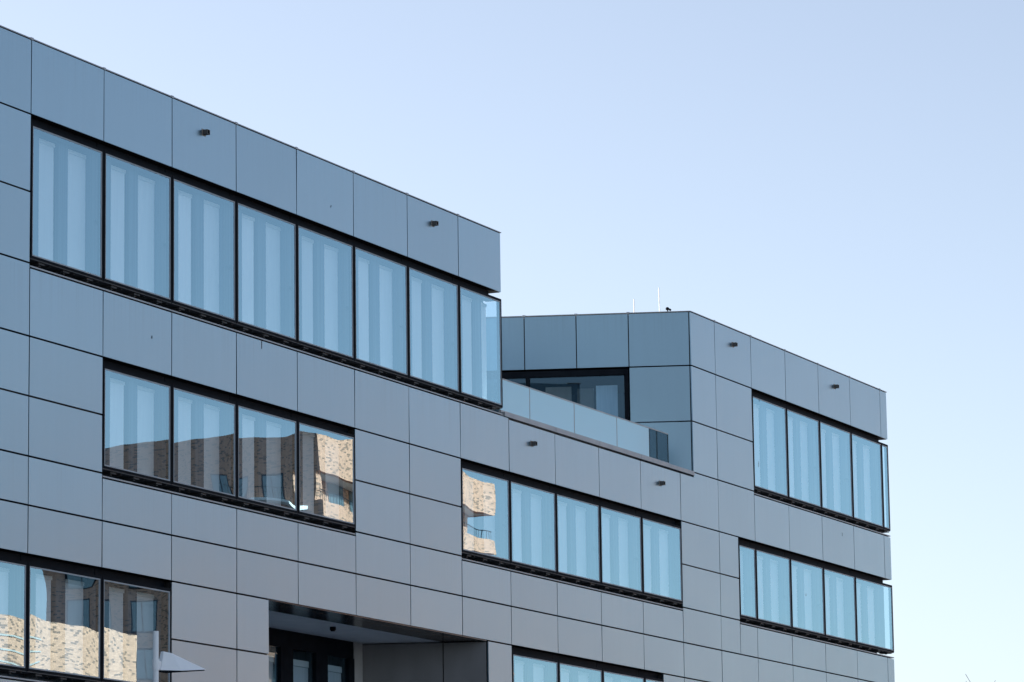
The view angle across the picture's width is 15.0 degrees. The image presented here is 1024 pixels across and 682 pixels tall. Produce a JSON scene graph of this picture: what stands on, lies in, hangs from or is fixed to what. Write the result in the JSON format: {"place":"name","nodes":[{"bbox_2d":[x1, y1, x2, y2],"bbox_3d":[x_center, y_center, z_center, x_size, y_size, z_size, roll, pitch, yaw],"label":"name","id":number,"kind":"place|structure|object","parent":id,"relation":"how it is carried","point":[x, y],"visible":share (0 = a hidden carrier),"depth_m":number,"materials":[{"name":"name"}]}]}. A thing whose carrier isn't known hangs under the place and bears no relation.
{"place":"outdoors","nodes":[
{"label":"outdoors","id":0,"kind":"place"},
{"bbox_2d":[0,0,1023,681],"label":"sky","id":1,"kind":"structure","parent":0,"point":[837,185],"materials":[{"name":"blue"}]},
{"label":"ground","id":2,"kind":"structure","parent":0,"visible":0},
{"bbox_2d":[152,631,205,681],"bbox_3d":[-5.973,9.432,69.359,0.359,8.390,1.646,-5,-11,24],"label":"street lamp","id":3,"kind":"object","parent":2,"relation":"on","point":[166,662],"visible":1,"depth_m":69.54,"materials":[{"name":"grey metal"}]},
{"bbox_2d":[0,25,894,681],"bbox_3d":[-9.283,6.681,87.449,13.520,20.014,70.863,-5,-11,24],"label":"office building","id":4,"kind":"structure","parent":2,"relation":"on","point":[256,425],"depth_m":85.64,"materials":[{"name":"metal"}]},
{"bbox_2d":[0,551,27,673],"bbox_3d":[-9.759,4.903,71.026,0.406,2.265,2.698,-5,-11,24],"label":"window","id":5,"kind":"structure","parent":4,"relation":"in","point":[8,575],"depth_m":72.08,"materials":[{"name":"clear glass"}]},
{"bbox_2d":[13,555,101,681],"bbox_3d":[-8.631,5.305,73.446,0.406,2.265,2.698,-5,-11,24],"label":"window","id":6,"kind":"structure","parent":4,"relation":"in","point":[58,607],"depth_m":73.65,"materials":[{"name":"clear glass"}]},
{"bbox_2d":[26,118,103,283],"bbox_3d":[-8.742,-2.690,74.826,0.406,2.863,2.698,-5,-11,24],"label":"window","id":7,"kind":"structure","parent":4,"relation":"in","point":[61,178],"depth_m":75.12,"materials":[{"name":"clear glass"}]},
{"bbox_2d":[89,143,171,304],"bbox_3d":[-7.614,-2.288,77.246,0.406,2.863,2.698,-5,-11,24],"label":"window","id":8,"kind":"structure","parent":4,"relation":"in","point":[132,223],"depth_m":77.48,"materials":[{"name":"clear glass"}]},
{"bbox_2d":[91,568,171,681],"bbox_3d":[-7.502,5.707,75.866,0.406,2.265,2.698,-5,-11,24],"label":"window","id":9,"kind":"structure","parent":4,"relation":"in","point":[130,617],"depth_m":76.04,"materials":[{"name":"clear glass"}]},
{"bbox_2d":[96,360,171,486],"bbox_3d":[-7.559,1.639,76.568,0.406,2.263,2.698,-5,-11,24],"label":"window","id":10,"kind":"structure","parent":4,"relation":"in","point":[131,412],"depth_m":76.82,"materials":[{"name":"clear glass"}]},
{"bbox_2d":[158,169,235,325],"bbox_3d":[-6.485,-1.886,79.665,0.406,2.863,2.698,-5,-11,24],"label":"window","id":11,"kind":"structure","parent":4,"relation":"in","point":[198,224],"depth_m":79.90,"materials":[{"name":"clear glass"}]},
{"bbox_2d":[158,377,236,501],"bbox_3d":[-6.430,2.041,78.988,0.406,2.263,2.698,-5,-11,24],"label":"window","id":12,"kind":"structure","parent":4,"relation":"in","point":[199,429],"depth_m":79.20,"materials":[{"name":"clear glass"}]},
{"bbox_2d":[224,193,296,344],"bbox_3d":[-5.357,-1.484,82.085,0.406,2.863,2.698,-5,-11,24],"label":"window","id":13,"kind":"structure","parent":4,"relation":"in","point":[261,246],"depth_m":82.32,"materials":[{"name":"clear glass"}]},
{"bbox_2d":[224,395,297,515],"bbox_3d":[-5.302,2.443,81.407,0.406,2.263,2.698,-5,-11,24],"label":"window","id":14,"kind":"structure","parent":4,"relation":"in","point":[262,445],"depth_m":81.64,"materials":[{"name":"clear glass"}]},
{"bbox_2d":[269,647,286,681],"bbox_3d":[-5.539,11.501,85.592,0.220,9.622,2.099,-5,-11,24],"label":"loggia window","id":15,"kind":"structure","parent":4,"relation":"in","point":[281,652],"depth_m":87.03,"materials":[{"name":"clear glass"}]},
{"bbox_2d":[287,648,321,681],"bbox_3d":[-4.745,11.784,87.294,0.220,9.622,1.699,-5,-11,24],"label":"loggia window","id":16,"kind":"structure","parent":4,"relation":"in","point":[294,673],"depth_m":88.32,"materials":[{"name":"clear glass"}]},
{"bbox_2d":[285,216,354,362],"bbox_3d":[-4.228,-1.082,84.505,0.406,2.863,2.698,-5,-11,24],"label":"window","id":17,"kind":"structure","parent":4,"relation":"in","point":[320,266],"depth_m":84.75,"materials":[{"name":"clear glass"}]},
{"bbox_2d":[286,413,355,528],"bbox_3d":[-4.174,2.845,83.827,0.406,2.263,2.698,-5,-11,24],"label":"window","id":18,"kind":"structure","parent":4,"relation":"in","point":[321,459],"depth_m":84.07,"materials":[{"name":"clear glass"}]},
{"bbox_2d":[322,654,354,681],"bbox_3d":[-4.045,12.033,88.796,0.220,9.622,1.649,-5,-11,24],"label":"loggia window","id":19,"kind":"structure","parent":4,"relation":"in","point":[349,664],"depth_m":89.86,"materials":[{"name":"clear glass"}]},
{"bbox_2d":[343,238,408,379],"bbox_3d":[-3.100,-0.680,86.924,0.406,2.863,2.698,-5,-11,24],"label":"window","id":20,"kind":"structure","parent":4,"relation":"in","point":[376,286],"depth_m":87.20,"materials":[{"name":"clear glass"}]},
{"bbox_2d":[397,258,459,395],"bbox_3d":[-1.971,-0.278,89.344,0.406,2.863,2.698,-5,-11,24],"label":"window","id":21,"kind":"structure","parent":4,"relation":"in","point":[433,297],"depth_m":89.18,"materials":[{"name":"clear glass"}]},
{"bbox_2d":[448,277,502,409],"bbox_3d":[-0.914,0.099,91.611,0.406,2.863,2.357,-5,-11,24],"label":"window","id":22,"kind":"structure","parent":4,"relation":"in","point":[480,313],"depth_m":91.52,"materials":[{"name":"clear glass"}]},
{"bbox_2d":[456,461,510,564],"bbox_3d":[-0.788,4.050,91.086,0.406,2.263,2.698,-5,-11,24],"label":"window","id":23,"kind":"structure","parent":4,"relation":"in","point":[485,493],"depth_m":90.99,"materials":[{"name":"clear glass"}]},
{"bbox_2d":[499,472,556,575],"bbox_3d":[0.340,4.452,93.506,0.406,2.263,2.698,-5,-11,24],"label":"window","id":24,"kind":"structure","parent":4,"relation":"in","point":[533,538],"depth_m":93.41,"materials":[{"name":"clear glass"}]},
{"bbox_2d":[512,647,558,681],"bbox_3d":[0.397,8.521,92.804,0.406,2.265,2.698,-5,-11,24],"label":"window","id":25,"kind":"structure","parent":4,"relation":"in","point":[527,665],"depth_m":92.80,"materials":[{"name":"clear glass"}]},
{"bbox_2d":[502,369,629,420],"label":"terrace window","id":26,"kind":"structure","parent":4,"relation":"in","point":[606,384],"depth_m":104.29,"materials":[{"name":"black glass"}]},
{"bbox_2d":[547,486,600,585],"bbox_3d":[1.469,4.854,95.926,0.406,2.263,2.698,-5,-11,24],"label":"window","id":27,"kind":"structure","parent":4,"relation":"in","point":[577,515],"depth_m":95.82,"materials":[{"name":"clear glass"}]},
{"bbox_2d":[552,654,602,681],"bbox_3d":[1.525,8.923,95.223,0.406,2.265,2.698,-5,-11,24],"label":"window","id":28,"kind":"structure","parent":4,"relation":"in","point":[570,669],"depth_m":95.19,"materials":[{"name":"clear glass"}]},
{"bbox_2d":[499,378,668,462],"bbox_3d":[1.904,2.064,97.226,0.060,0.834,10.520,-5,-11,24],"label":"glass balustrade","id":29,"kind":"object","parent":4,"relation":"on","point":[520,400],"visible":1,"depth_m":96.96,"materials":[{"name":"teal glass"}]},
{"bbox_2d":[590,498,642,595],"bbox_3d":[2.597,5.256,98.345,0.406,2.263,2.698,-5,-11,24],"label":"window","id":30,"kind":"structure","parent":4,"relation":"in","point":[620,527],"depth_m":98.26,"materials":[{"name":"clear glass"}]},
{"bbox_2d":[596,662,644,681],"bbox_3d":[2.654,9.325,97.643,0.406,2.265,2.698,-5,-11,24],"label":"window","id":31,"kind":"structure","parent":4,"relation":"in","point":[611,673],"depth_m":97.57,"materials":[{"name":"clear glass"}]},
{"bbox_2d":[638,670,663,681],"bbox_3d":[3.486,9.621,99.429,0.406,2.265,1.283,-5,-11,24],"label":"window","id":32,"kind":"structure","parent":4,"relation":"in","point":[649,677],"depth_m":99.49,"materials":[{"name":"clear glass"}]},
{"bbox_2d":[634,510,682,604],"bbox_3d":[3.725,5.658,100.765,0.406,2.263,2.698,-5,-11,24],"label":"window","id":33,"kind":"structure","parent":4,"relation":"in","point":[661,538],"depth_m":100.66,"materials":[{"name":"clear glass"}]},
{"bbox_2d":[737,539,756,621],"bbox_3d":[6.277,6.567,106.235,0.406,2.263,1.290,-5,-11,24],"label":"window","id":34,"kind":"structure","parent":4,"relation":"in","point":[746,553],"depth_m":106.17,"materials":[{"name":"blue glass"}]},
{"bbox_2d":[746,542,791,630],"bbox_3d":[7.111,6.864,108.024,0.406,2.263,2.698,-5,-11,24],"label":"window","id":35,"kind":"structure","parent":4,"relation":"in","point":[773,570],"depth_m":107.93,"materials":[{"name":"blue glass"}]},
{"bbox_2d":[751,391,788,499],"bbox_3d":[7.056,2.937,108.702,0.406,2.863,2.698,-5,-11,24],"label":"window","id":36,"kind":"structure","parent":4,"relation":"in","point":[769,417],"depth_m":108.60,"materials":[{"name":"blue glass"}]},
{"bbox_2d":[779,402,821,510],"bbox_3d":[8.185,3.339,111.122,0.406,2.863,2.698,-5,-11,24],"label":"window","id":37,"kind":"structure","parent":4,"relation":"in","point":[803,429],"depth_m":111.04,"materials":[{"name":"blue glass"}]},
{"bbox_2d":[784,552,824,637],"bbox_3d":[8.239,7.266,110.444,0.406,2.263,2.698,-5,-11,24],"label":"window","id":38,"kind":"structure","parent":4,"relation":"in","point":[807,577],"depth_m":110.35,"materials":[{"name":"blue glass"}]},
{"bbox_2d":[814,415,852,520],"bbox_3d":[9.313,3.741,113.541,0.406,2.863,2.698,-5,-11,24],"label":"window","id":39,"kind":"structure","parent":4,"relation":"in","point":[835,440],"depth_m":113.45,"materials":[{"name":"blue glass"}]},
{"bbox_2d":[816,561,856,645],"bbox_3d":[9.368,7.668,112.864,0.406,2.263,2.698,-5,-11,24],"label":"window","id":40,"kind":"structure","parent":4,"relation":"in","point":[839,585],"depth_m":112.76,"materials":[{"name":"blue glass"}]},
{"bbox_2d":[845,426,883,529],"bbox_3d":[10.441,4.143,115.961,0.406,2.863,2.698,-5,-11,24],"label":"window","id":41,"kind":"structure","parent":4,"relation":"in","point":[867,484],"depth_m":115.86,"materials":[{"name":"blue glass"}]},
{"bbox_2d":[849,570,893,654],"bbox_3d":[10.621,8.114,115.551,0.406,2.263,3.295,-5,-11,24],"label":"window","id":42,"kind":"structure","parent":4,"relation":"in","point":[874,598],"depth_m":115.47,"materials":[{"name":"blue glass"}]},
{"bbox_2d":[874,438,890,532],"bbox_3d":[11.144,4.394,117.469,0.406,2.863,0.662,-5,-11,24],"label":"window","id":43,"kind":"structure","parent":4,"relation":"in","point":[884,447],"depth_m":117.37,"materials":[{"name":"blue glass"}]}
]}

